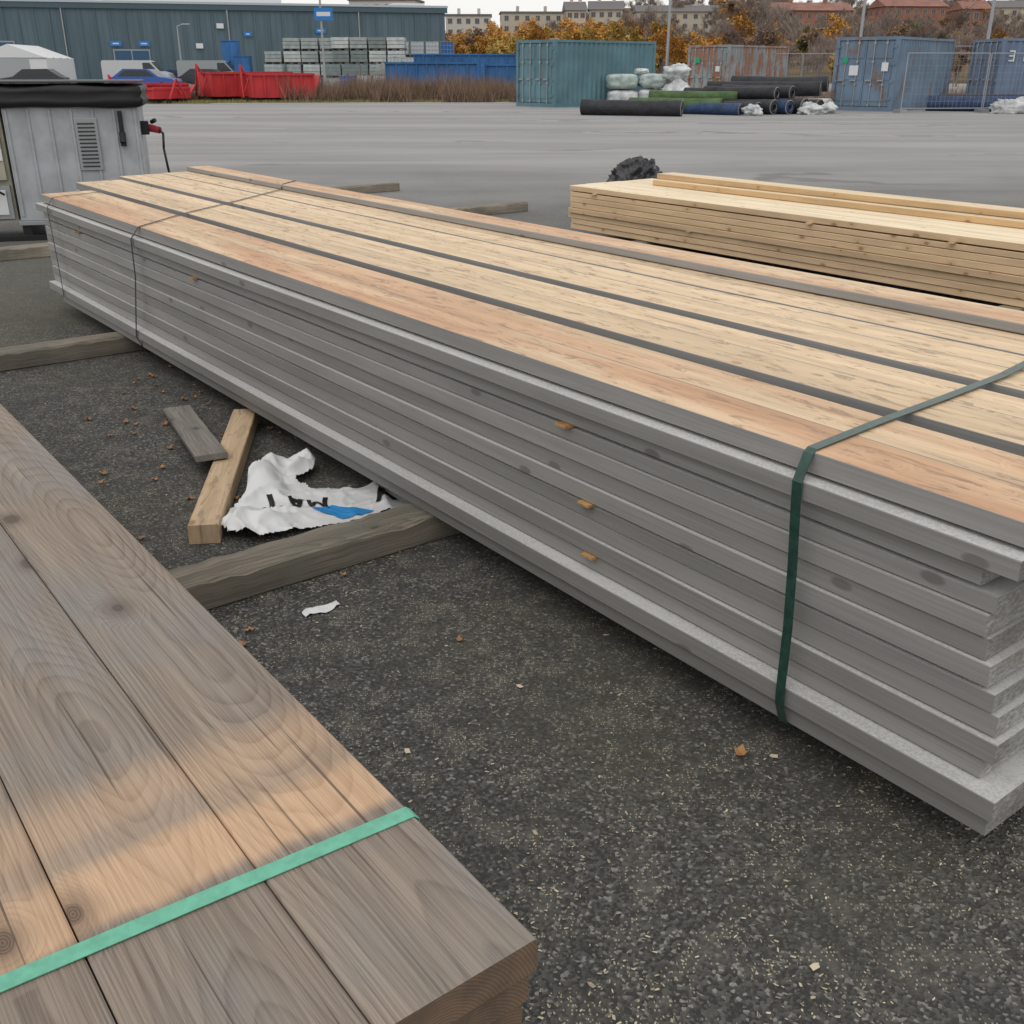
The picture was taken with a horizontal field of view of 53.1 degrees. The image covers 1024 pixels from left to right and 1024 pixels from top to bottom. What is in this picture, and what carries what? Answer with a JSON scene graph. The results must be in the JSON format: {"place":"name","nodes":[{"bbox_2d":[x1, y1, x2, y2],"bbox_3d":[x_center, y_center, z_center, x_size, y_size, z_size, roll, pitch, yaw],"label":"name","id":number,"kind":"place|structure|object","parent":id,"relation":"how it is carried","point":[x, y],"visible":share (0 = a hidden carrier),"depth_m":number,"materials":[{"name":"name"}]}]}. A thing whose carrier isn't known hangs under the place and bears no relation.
{"place":"outdoors","nodes":[
{"label":"outdoors","id":0,"kind":"place"},
{"bbox_2d":[177,69,220,90],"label":"parked car","id":1,"kind":"object","parent":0,"point":[188,76],"visible":0.14,"depth_m":72.78,"materials":[{"name":"grey paint"}]},
{"bbox_2d":[0,0,447,78],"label":"corrugated warehouse","id":2,"kind":"structure","parent":0,"point":[88,36],"depth_m":89.17,"materials":[{"name":"grey"}]},
{"bbox_2d":[0,41,384,71],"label":"doors","id":3,"kind":"structure","parent":2,"relation":"in","point":[119,54],"depth_m":88.45,"materials":[{"name":"silver metal"}]},
{"bbox_2d":[232,56,252,71],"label":"blue storage cabinet","id":4,"kind":"object","parent":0,"point":[245,62],"visible":0.3,"depth_m":76.98,"materials":[{"name":"metal"}]},
{"bbox_2d":[264,64,287,71],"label":"pallet stack","id":5,"kind":"object","parent":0,"point":[275,67],"visible":0.09,"depth_m":73.57,"materials":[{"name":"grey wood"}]},
{"bbox_2d":[347,0,424,4],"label":"apartment block","id":6,"kind":"structure","parent":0,"point":[375,2],"depth_m":232.56,"materials":[{"name":"grey"}]},
{"bbox_2d":[396,41,453,56],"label":"bulk liquid totes","id":7,"kind":"object","parent":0,"point":[432,47],"visible":0.23,"depth_m":78.46,"materials":[{"name":"grey"}]},
{"bbox_2d":[445,8,491,48],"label":"apartment block","id":8,"kind":"structure","parent":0,"point":[458,22],"depth_m":257.45,"materials":[{"name":"grey"}]},
{"bbox_2d":[445,18,488,45],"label":"windows","id":9,"kind":"structure","parent":8,"relation":"in","point":[477,21],"depth_m":257.37,"materials":[{"name":"grey"}]},
{"bbox_2d":[0,83,1023,1023],"bbox_3d":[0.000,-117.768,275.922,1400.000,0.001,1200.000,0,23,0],"label":"asphalt ground","id":10,"kind":"structure","parent":0,"point":[562,657],"depth_m":2.65,"materials":[{"name":"asphalt"}]},
{"bbox_2d":[0,243,50,261],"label":"support timber","id":11,"kind":"object","parent":10,"relation":"on","point":[25,251],"visible":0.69,"depth_m":8.77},
{"bbox_2d":[0,69,69,83],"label":"parked car","id":12,"kind":"object","parent":10,"relation":"on","point":[37,74],"visible":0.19,"depth_m":69.85,"materials":[{"name":"grey paint"}]},
{"bbox_2d":[0,44,76,78],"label":"storage tent","id":13,"kind":"object","parent":10,"relation":"on","point":[14,59],"visible":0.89,"depth_m":73.84,"materials":[{"name":"fabric"}]},
{"bbox_2d":[0,332,147,371],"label":"support timber","id":14,"kind":"object","parent":10,"relation":"on","point":[54,352],"visible":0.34,"depth_m":5.69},
{"bbox_2d":[0,79,170,241],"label":"site power cabinet","id":15,"kind":"object","parent":10,"relation":"on","point":[61,136],"visible":0.89,"depth_m":9.51,"materials":[{"name":"metal"}]},
{"bbox_2d":[101,60,175,78],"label":"parked van","id":16,"kind":"object","parent":10,"relation":"on","point":[111,68],"visible":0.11,"depth_m":76.29,"materials":[{"name":"grey paint"}]},
{"bbox_2d":[111,69,182,82],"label":"parked car","id":17,"kind":"object","parent":10,"relation":"on","point":[150,75],"visible":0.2,"depth_m":68.14,"materials":[{"name":"blue paint"}]},
{"bbox_2d":[146,78,190,103],"bbox_3d":[-16.843,-19.840,48.269,3.150,1.076,2.280,13,27,27],"label":"red hooklift skip","id":18,"kind":"object","parent":10,"relation":"on","point":[170,94],"visible":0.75,"depth_m":47.58,"materials":[{"name":"paint"}]},
{"bbox_2d":[163,405,227,461],"bbox_3d":[-1.384,-0.351,4.447,0.126,0.025,0.933,-11,21,-23],"label":"grey plank offcut","id":19,"kind":"object","parent":10,"relation":"on","point":[200,441],"visible":1,"depth_m":4.34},
{"bbox_2d":[176,60,233,76],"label":"parked van","id":20,"kind":"object","parent":10,"relation":"on","point":[183,66],"visible":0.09,"depth_m":77.15,"materials":[{"name":"silver metal"}]},
{"bbox_2d":[187,409,257,543],"bbox_3d":[-1.137,-0.181,4.106,0.108,0.071,1.311,-3,24,-7],"label":"wood batten offcut","id":21,"kind":"object","parent":10,"relation":"on","point":[214,504],"visible":0.93,"depth_m":3.87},
{"bbox_2d":[220,40,240,65],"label":"blue storage cabinet","id":22,"kind":"object","parent":10,"relation":"on","point":[230,48],"visible":0.43,"depth_m":78.45,"materials":[{"name":"metal"}]},
{"bbox_2d":[264,38,339,77],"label":"pallet stack","id":23,"kind":"object","parent":10,"relation":"on","point":[303,45],"visible":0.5,"depth_m":76.90,"materials":[{"name":"concrete"}]},
{"bbox_2d":[167,503,461,609],"bbox_3d":[-0.731,0.160,3.282,4.600,0.103,0.155,-17,29,-34],"label":"support timber","id":24,"kind":"object","parent":10,"relation":"on","point":[212,582],"visible":0.2,"depth_m":3.28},
{"bbox_2d":[0,404,537,1023],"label":"weathered plank stack","id":25,"kind":"object","parent":24,"relation":"on","point":[206,816],"visible":1,"depth_m":1.09,"materials":[{"name":"wood"}]},
{"bbox_2d":[35,166,1023,835],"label":"grey primed timber stack","id":26,"kind":"object","parent":24,"relation":"on","point":[791,496],"visible":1,"depth_m":2.89,"materials":[{"name":"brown wood"}]},
{"bbox_2d":[221,448,410,534],"bbox_3d":[-0.679,-0.102,3.830,0.674,0.125,0.784,0,23,0],"label":"plastic packaging bag","id":27,"kind":"object","parent":10,"relation":"on","point":[277,496],"visible":0.92,"depth_m":3.80,"materials":[{"name":"white"}]},
{"bbox_2d":[302,601,338,616],"bbox_3d":[-0.574,0.289,3.087,0.120,0.010,0.051,-18,29,-36],"label":"plastic scrap","id":28,"kind":"object","parent":10,"relation":"on","point":[321,608],"visible":1,"depth_m":3.08,"materials":[{"name":"white"}]},
{"bbox_2d":[314,0,332,84],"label":"sign","id":29,"kind":"object","parent":10,"relation":"on","point":[320,14],"visible":0.76,"depth_m":67.47,"materials":[{"name":"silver metal"}]},
{"bbox_2d":[319,64,373,86],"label":"pallet stack","id":30,"kind":"object","parent":10,"relation":"on","point":[334,70],"visible":0.16,"depth_m":71.81,"materials":[{"name":"grey concrete"}]},
{"bbox_2d":[339,75,383,84],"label":"bulk liquid totes","id":31,"kind":"object","parent":10,"relation":"on","point":[345,79],"visible":0.26,"depth_m":70.05,"materials":[{"name":"grey"}]},
{"bbox_2d":[331,182,399,192],"bbox_3d":[-2.066,-4.191,13.335,1.320,0.102,0.153,-17,29,-34],"label":"support timber","id":32,"kind":"object","parent":10,"relation":"on","point":[379,187],"visible":0.59,"depth_m":13.43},
{"bbox_2d":[331,37,406,76],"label":"pallet stack","id":33,"kind":"object","parent":10,"relation":"on","point":[366,43],"visible":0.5,"depth_m":74.99,"materials":[{"name":"concrete"}]},
{"bbox_2d":[28,299,746,754],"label":"fallen leaves","id":34,"kind":"object","parent":10,"relation":"on","point":[738,749],"visible":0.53,"depth_m":4.03,"materials":[{"name":"orange plant"}]},
{"bbox_2d":[387,57,413,61],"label":"bulk liquid totes","id":35,"kind":"object","parent":10,"relation":"on","point":[399,59],"visible":0.07,"depth_m":73.24,"materials":[{"name":"grey"}]},
{"bbox_2d":[413,54,515,83],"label":"blue hooklift skip","id":36,"kind":"object","parent":10,"relation":"on","point":[481,59],"visible":0.27,"depth_m":67.78,"materials":[{"name":"paint"}]},
{"bbox_2d":[448,201,527,214],"bbox_3d":[-0.308,-3.373,11.444,1.130,0.101,0.145,-17,29,-34],"label":"support timber","id":37,"kind":"object","parent":10,"relation":"on","point":[502,208],"visible":0.7,"depth_m":11.47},
{"bbox_2d":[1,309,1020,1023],"bbox_3d":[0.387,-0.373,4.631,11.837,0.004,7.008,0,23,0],"label":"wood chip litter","id":38,"kind":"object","parent":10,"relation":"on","point":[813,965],"visible":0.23,"depth_m":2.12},
{"bbox_2d":[516,39,655,106],"bbox_3d":[3.272,-19.220,44.931,6.100,2.590,2.440,-18,29,-36],"label":"shipping container","id":39,"kind":"object","parent":10,"relation":"on","point":[559,73],"visible":0.85,"depth_m":43.42,"materials":[{"name":"metal"}]},
{"bbox_2d":[606,89,638,99],"bbox_3d":[4.748,-17.794,44.060,1.384,0.670,1.064,0,23,0],"label":"wrapped material pack","id":40,"kind":"object","parent":10,"relation":"on","point":[615,94],"visible":0.51,"depth_m":43.58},
{"bbox_2d":[606,74,638,89],"bbox_3d":[4.702,-18.386,43.805,1.415,0.627,1.042,0,23,0],"label":"wrapped material pack","id":41,"kind":"object","parent":40,"relation":"on","point":[622,81],"visible":1,"depth_m":43.37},
{"bbox_2d":[580,99,683,115],"bbox_3d":[4.100,-13.905,35.279,3.551,0.539,0.520,8,25,18],"label":"geotextile roll","id":42,"kind":"object","parent":10,"relation":"on","point":[635,107],"visible":1,"depth_m":35.07,"materials":[{"name":"black plastic"}]},
{"bbox_2d":[606,156,662,181],"bbox_3d":[1.391,-3.714,11.491,0.709,0.570,0.565,0,23,0],"label":"black refuse bag","id":43,"kind":"object","parent":10,"relation":"on","point":[636,168],"visible":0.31,"depth_m":11.32,"materials":[{"name":"grey"}]},
{"bbox_2d":[638,89,661,97],"bbox_3d":[6.003,-17.727,43.872,1.308,0.727,1.069,0,23,0],"label":"wrapped material pack","id":44,"kind":"object","parent":10,"relation":"on","point":[643,92],"visible":0.19,"depth_m":43.41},
{"bbox_2d":[638,73,667,88],"bbox_3d":[6.000,-18.324,43.604,1.257,0.624,1.085,0,23,0],"label":"wrapped material pack","id":45,"kind":"object","parent":44,"relation":"on","point":[653,81],"visible":0.94,"depth_m":43.18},
{"bbox_2d":[634,68,648,74],"bbox_3d":[5.545,-18.872,43.912,0.667,0.263,0.683,0,23,0],"label":"wrapped material pack","id":46,"kind":"object","parent":45,"relation":"on","point":[640,71],"visible":0.99,"depth_m":43.68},
{"bbox_2d":[665,0,671,65],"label":"street lamp","id":47,"kind":"object","parent":10,"relation":"on","point":[668,38],"visible":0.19,"depth_m":54.37,"materials":[{"name":"silver metal"}]},
{"bbox_2d":[628,97,723,107],"bbox_3d":[5.850,-14.593,36.834,3.442,0.555,0.546,10,25,22],"label":"geotextile roll","id":48,"kind":"object","parent":10,"relation":"on","point":[687,101],"visible":0.3,"depth_m":36.42,"materials":[{"name":"fabric"}]},
{"bbox_2d":[662,78,689,90],"bbox_3d":[6.904,-17.560,43.066,1.213,1.235,0.955,0,23,0],"label":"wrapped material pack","id":49,"kind":"object","parent":10,"relation":"on","point":[679,84],"visible":0.42,"depth_m":42.68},
{"bbox_2d":[662,63,691,82],"bbox_3d":[6.903,-18.457,43.214,1.210,0.877,1.064,0,23,0],"label":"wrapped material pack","id":50,"kind":"object","parent":49,"relation":"on","point":[671,73],"visible":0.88,"depth_m":42.90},
{"bbox_2d":[683,103,742,114],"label":"geotextile roll","id":51,"kind":"object","parent":10,"relation":"on","point":[718,109],"visible":0.65,"depth_m":35.87,"materials":[{"name":"fabric"}]},
{"bbox_2d":[445,0,1023,86],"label":"distant autumn trees","id":52,"kind":"object","parent":10,"relation":"on","point":[775,31],"visible":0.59,"depth_m":114.22,"materials":[{"name":"brown plant"}]},
{"bbox_2d":[687,44,788,87],"bbox_3d":[11.957,-23.265,54.278,2.440,2.590,6.100,20,30,38],"label":"shipping container","id":53,"kind":"object","parent":10,"relation":"on","point":[706,63],"visible":0.63,"depth_m":52.48,"materials":[{"name":"metal"}]},
{"bbox_2d":[724,101,761,114],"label":"geotextile roll","id":54,"kind":"object","parent":10,"relation":"on","point":[744,104],"visible":0.12,"depth_m":36.01,"materials":[{"name":"fabric"}]},
{"bbox_2d":[648,90,737,99],"bbox_3d":[6.700,-15.364,37.916,3.351,0.436,0.404,10,26,23],"label":"geotextile roll","id":55,"kind":"object","parent":54,"relation":"on","point":[727,95],"visible":0.74,"depth_m":37.71,"materials":[{"name":"fabric"}]},
{"bbox_2d":[724,99,777,114],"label":"geotextile roll","id":56,"kind":"object","parent":10,"relation":"on","point":[769,106],"visible":0.4,"depth_m":36.07,"materials":[{"name":"fabric"}]},
{"bbox_2d":[702,86,779,99],"bbox_3d":[8.300,-15.241,37.316,3.013,0.468,0.446,20,30,38],"label":"geotextile roll","id":57,"kind":"object","parent":56,"relation":"on","point":[758,92],"visible":0.7,"depth_m":36.82,"materials":[{"name":"fabric"}]},
{"bbox_2d":[740,104,762,115],"bbox_3d":[8.269,-13.835,35.425,0.785,0.514,0.782,0,23,0],"label":"crumpled white sack","id":58,"kind":"object","parent":10,"relation":"on","point":[752,110],"visible":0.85,"depth_m":35.19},
{"bbox_2d":[775,100,793,113],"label":"geotextile roll","id":59,"kind":"object","parent":10,"relation":"on","point":[785,106],"visible":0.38,"depth_m":36.22,"materials":[{"name":"blue plastic"}]},
{"bbox_2d":[777,98,809,113],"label":"geotextile roll","id":60,"kind":"object","parent":10,"relation":"on","point":[798,102],"visible":0.26,"depth_m":36.39,"materials":[{"name":"fabric"}]},
{"bbox_2d":[721,84,795,97],"bbox_3d":[9.050,-15.521,37.903,3.010,0.501,0.484,22,31,40],"label":"geotextile roll","id":61,"kind":"object","parent":60,"relation":"on","point":[787,91],"visible":0.42,"depth_m":37.02,"materials":[{"name":"fabric"}]},
{"bbox_2d":[568,172,1023,310],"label":"planed pine timber stack","id":62,"kind":"object","parent":10,"relation":"on","point":[967,250],"visible":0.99,"depth_m":7.74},
{"bbox_2d":[772,53,834,97],"bbox_3d":[16.492,-22.687,53.412,8.964,2.217,0.600,11,26,24],"label":"fence","id":63,"kind":"object","parent":10,"relation":"on","point":[802,61],"visible":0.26,"depth_m":53.75,"materials":[{"name":"silver metal"}]},
{"bbox_2d":[796,101,822,114],"bbox_3d":[10.536,-14.225,36.231,0.932,0.545,0.842,7,24,16],"label":"crumpled white sack","id":64,"kind":"object","parent":10,"relation":"on","point":[809,108],"visible":0.92,"depth_m":36.01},
{"bbox_2d":[814,98,832,102],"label":"geotextile roll","id":65,"kind":"object","parent":10,"relation":"on","point":[826,100],"visible":0.09,"depth_m":37.15,"materials":[{"name":"white plastic"}]},
{"bbox_2d":[707,81,822,96],"bbox_3d":[9.550,-16.088,38.965,4.294,0.542,0.524,10,25,22],"label":"geotextile roll","id":66,"kind":"object","parent":65,"relation":"on","point":[812,88],"visible":0.55,"depth_m":38.34,"materials":[{"name":"black plastic"}]},
{"bbox_2d":[730,76,828,91],"bbox_3d":[10.300,-16.506,39.547,3.680,0.593,0.561,9,25,19],"label":"geotextile roll","id":67,"kind":"object","parent":66,"relation":"on","point":[825,82],"visible":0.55,"depth_m":39.20,"materials":[{"name":"fabric"}]},
{"bbox_2d":[821,101,838,113],"bbox_3d":[11.312,-14.469,36.877,0.813,0.577,0.791,6,24,15],"label":"crumpled white sack","id":68,"kind":"object","parent":10,"relation":"on","point":[830,107],"visible":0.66,"depth_m":36.57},
{"bbox_2d":[859,0,865,36],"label":"street lamp","id":69,"kind":"object","parent":10,"relation":"on","point":[862,19],"visible":0.19,"depth_m":52.27,"materials":[{"name":"silver metal"}]},
{"bbox_2d":[830,36,955,111],"bbox_3d":[15.270,-17.521,41.004,2.440,2.590,6.100,18,29,36],"label":"shipping container","id":70,"kind":"object","parent":10,"relation":"on","point":[868,73],"visible":0.94,"depth_m":39.15,"materials":[{"name":"metal"}]},
{"bbox_2d":[893,53,1023,112],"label":"fence","id":71,"kind":"object","parent":10,"relation":"on","point":[978,110],"visible":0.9,"depth_m":37.34,"materials":[{"name":"silver metal"}]},
{"bbox_2d":[925,95,1021,111],"bbox_3d":[17.450,-15.458,38.802,3.329,0.577,0.564,8,25,18],"label":"geotextile roll","id":72,"kind":"object","parent":10,"relation":"on","point":[937,101],"visible":0.54,"depth_m":38.74,"materials":[{"name":"fabric"}]},
{"bbox_2d":[939,93,1023,95],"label":"geotextile roll","id":73,"kind":"object","parent":10,"relation":"on","point":[942,94],"visible":0.15,"depth_m":39.76,"materials":[{"name":"fabric"}]},
{"bbox_2d":[986,0,995,38],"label":"street lamp","id":74,"kind":"object","parent":10,"relation":"on","point":[991,19],"depth_m":45.96,"materials":[{"name":"silver metal"}]},
{"bbox_2d":[965,38,1023,93],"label":"shipping container","id":75,"kind":"object","parent":10,"relation":"on","point":[1006,45],"visible":0.66,"depth_m":41.02,"materials":[{"name":"metal"}]},
{"bbox_2d":[987,98,1023,113],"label":"crumpled white sack","id":76,"kind":"object","parent":10,"relation":"on","point":[1008,106],"visible":0.74,"depth_m":36.55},
{"bbox_2d":[499,6,562,36],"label":"apartment block","id":77,"kind":"structure","parent":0,"point":[508,19],"depth_m":270.81,"materials":[{"name":"beige"}]},
{"bbox_2d":[500,15,560,30],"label":"windows","id":78,"kind":"structure","parent":77,"relation":"in","point":[506,17],"depth_m":270.84,"materials":[{"name":"grey"}]},
{"bbox_2d":[563,10,585,30],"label":"walls","id":79,"kind":"structure","parent":0,"point":[576,20],"depth_m":252.50,"materials":[{"name":"beige"}]},
{"bbox_2d":[563,13,584,28],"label":"windows","id":80,"kind":"structure","parent":79,"relation":"attached to","point":[576,15],"depth_m":252.27,"materials":[{"name":"grey"}]},
{"bbox_2d":[562,0,587,12],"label":"roof","id":81,"kind":"structure","parent":79,"relation":"on","point":[578,5],"depth_m":253.91,"materials":[{"name":"grey tile"}]},
{"bbox_2d":[589,10,622,28],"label":"walls","id":82,"kind":"structure","parent":0,"point":[605,18],"depth_m":253.88,"materials":[{"name":"beige"}]},
{"bbox_2d":[591,12,620,24],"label":"windows","id":83,"kind":"structure","parent":82,"relation":"attached to","point":[593,14],"depth_m":253.66,"materials":[{"name":"grey"}]},
{"bbox_2d":[588,0,624,11],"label":"roof","id":84,"kind":"structure","parent":82,"relation":"on","point":[605,5],"depth_m":255.03,"materials":[{"name":"grey tile"}]},
{"bbox_2d":[281,0,987,32],"label":"sky","id":85,"kind":"structure","parent":0,"point":[493,7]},
{"bbox_2d":[633,12,721,33],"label":"walls","id":86,"kind":"structure","parent":0,"point":[691,20],"depth_m":270.42,"materials":[{"name":"beige"}]},
{"bbox_2d":[633,14,716,33],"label":"windows","id":87,"kind":"structure","parent":86,"relation":"attached to","point":[695,17],"depth_m":270.19,"materials":[{"name":"grey"}]},
{"bbox_2d":[632,1,720,13],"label":"roof","id":88,"kind":"structure","parent":86,"relation":"on","point":[696,7],"depth_m":271.68,"materials":[{"name":"red tile"}]},
{"bbox_2d":[588,7,998,83],"bbox_3d":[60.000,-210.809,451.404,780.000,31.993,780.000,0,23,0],"label":"background hill","id":89,"kind":"structure","parent":0,"point":[794,71],"depth_m":138.73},
{"bbox_2d":[760,10,853,27],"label":"walls","id":90,"kind":"structure","parent":0,"point":[806,19],"depth_m":244.06,"materials":[{"name":"red brick"}]},
{"bbox_2d":[768,0,855,10],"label":"roof","id":91,"kind":"structure","parent":90,"relation":"on","point":[824,6],"depth_m":245.63,"materials":[{"name":"red tile"}]},
{"bbox_2d":[782,13,850,27],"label":"windows","id":92,"kind":"structure","parent":90,"relation":"attached to","point":[809,15],"depth_m":243.95,"materials":[{"name":"grey"}]},
{"bbox_2d":[867,6,946,31],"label":"walls","id":93,"kind":"structure","parent":0,"point":[938,15],"depth_m":257.50,"materials":[{"name":"red brick"}]},
{"bbox_2d":[869,9,944,31],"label":"windows","id":94,"kind":"structure","parent":93,"relation":"attached to","point":[907,11],"depth_m":257.40,"materials":[{"name":"grey"}]},
{"bbox_2d":[866,0,948,8],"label":"roof","id":95,"kind":"structure","parent":93,"relation":"on","point":[884,3],"depth_m":258.36,"materials":[{"name":"red tile"}]},
{"bbox_2d":[947,9,988,31],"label":"walls","id":96,"kind":"structure","parent":0,"point":[981,11],"depth_m":234.35,"materials":[{"name":"red brick"}]},
{"bbox_2d":[948,12,985,32],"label":"windows","id":97,"kind":"structure","parent":96,"relation":"attached to","point":[976,15],"depth_m":234.13,"materials":[{"name":"grey"}]},
{"bbox_2d":[948,0,990,10],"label":"roof","id":98,"kind":"structure","parent":96,"relation":"on","point":[980,4],"depth_m":235.92,"materials":[{"name":"red tile"}]},
{"bbox_2d":[990,8,1023,25],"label":"walls","id":99,"kind":"structure","parent":0,"point":[1009,10],"depth_m":269.85,"materials":[{"name":"beige"}]},
{"bbox_2d":[987,0,1023,7],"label":"roof","id":100,"kind":"structure","parent":99,"relation":"on","point":[1010,3],"depth_m":271.60,"materials":[{"name":"grey tile"}]},
{"label":"grass verge","id":101,"kind":"structure","parent":0,"visible":0},
{"bbox_2d":[107,75,195,100],"bbox_3d":[-17.832,-21.045,50.868,4.050,1.223,2.280,-8,25,-18],"label":"red hooklift skip","id":102,"kind":"object","parent":101,"relation":"on","point":[149,85],"visible":0.2,"depth_m":50.07,"materials":[{"name":"paint"}]},
{"bbox_2d":[195,64,292,100],"bbox_3d":[-13.653,-22.046,52.557,4.950,1.720,2.380,-13,27,-27],"label":"red hooklift skip","id":103,"kind":"object","parent":101,"relation":"on","point":[219,85],"visible":0.62,"depth_m":51.22,"materials":[{"name":"paint"}]},
{"bbox_2d":[239,64,320,101],"bbox_3d":[-11.352,-20.974,50.144,3.750,1.670,2.480,-7,24,-16],"label":"red hooklift skip","id":104,"kind":"object","parent":101,"relation":"on","point":[262,86],"visible":0.88,"depth_m":49.20,"materials":[{"name":"paint"}]},
{"bbox_2d":[384,62,483,85],"bbox_3d":[-4.792,-26.209,62.037,6.150,1.830,2.580,-1,23,-3],"label":"blue hooklift skip","id":105,"kind":"object","parent":101,"relation":"on","point":[417,69],"visible":0.45,"depth_m":60.73,"materials":[{"name":"paint"}]},
{"bbox_2d":[11,63,965,103],"bbox_3d":[-1.046,-21.737,51.595,66.388,1.916,12.441,0,23,0],"label":"dry weed strip","id":106,"kind":"object","parent":101,"relation":"on","point":[461,89],"visible":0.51,"depth_m":50.19,"materials":[{"name":"brown plant"}]},
{"bbox_2d":[484,64,515,86],"bbox_3d":[0.632,-26.534,62.915,5.150,1.730,2.580,-1,23,-2],"label":"blue hooklift skip","id":107,"kind":"object","parent":101,"relation":"on","point":[498,70],"visible":0.25,"depth_m":61.58,"materials":[{"name":"paint"}]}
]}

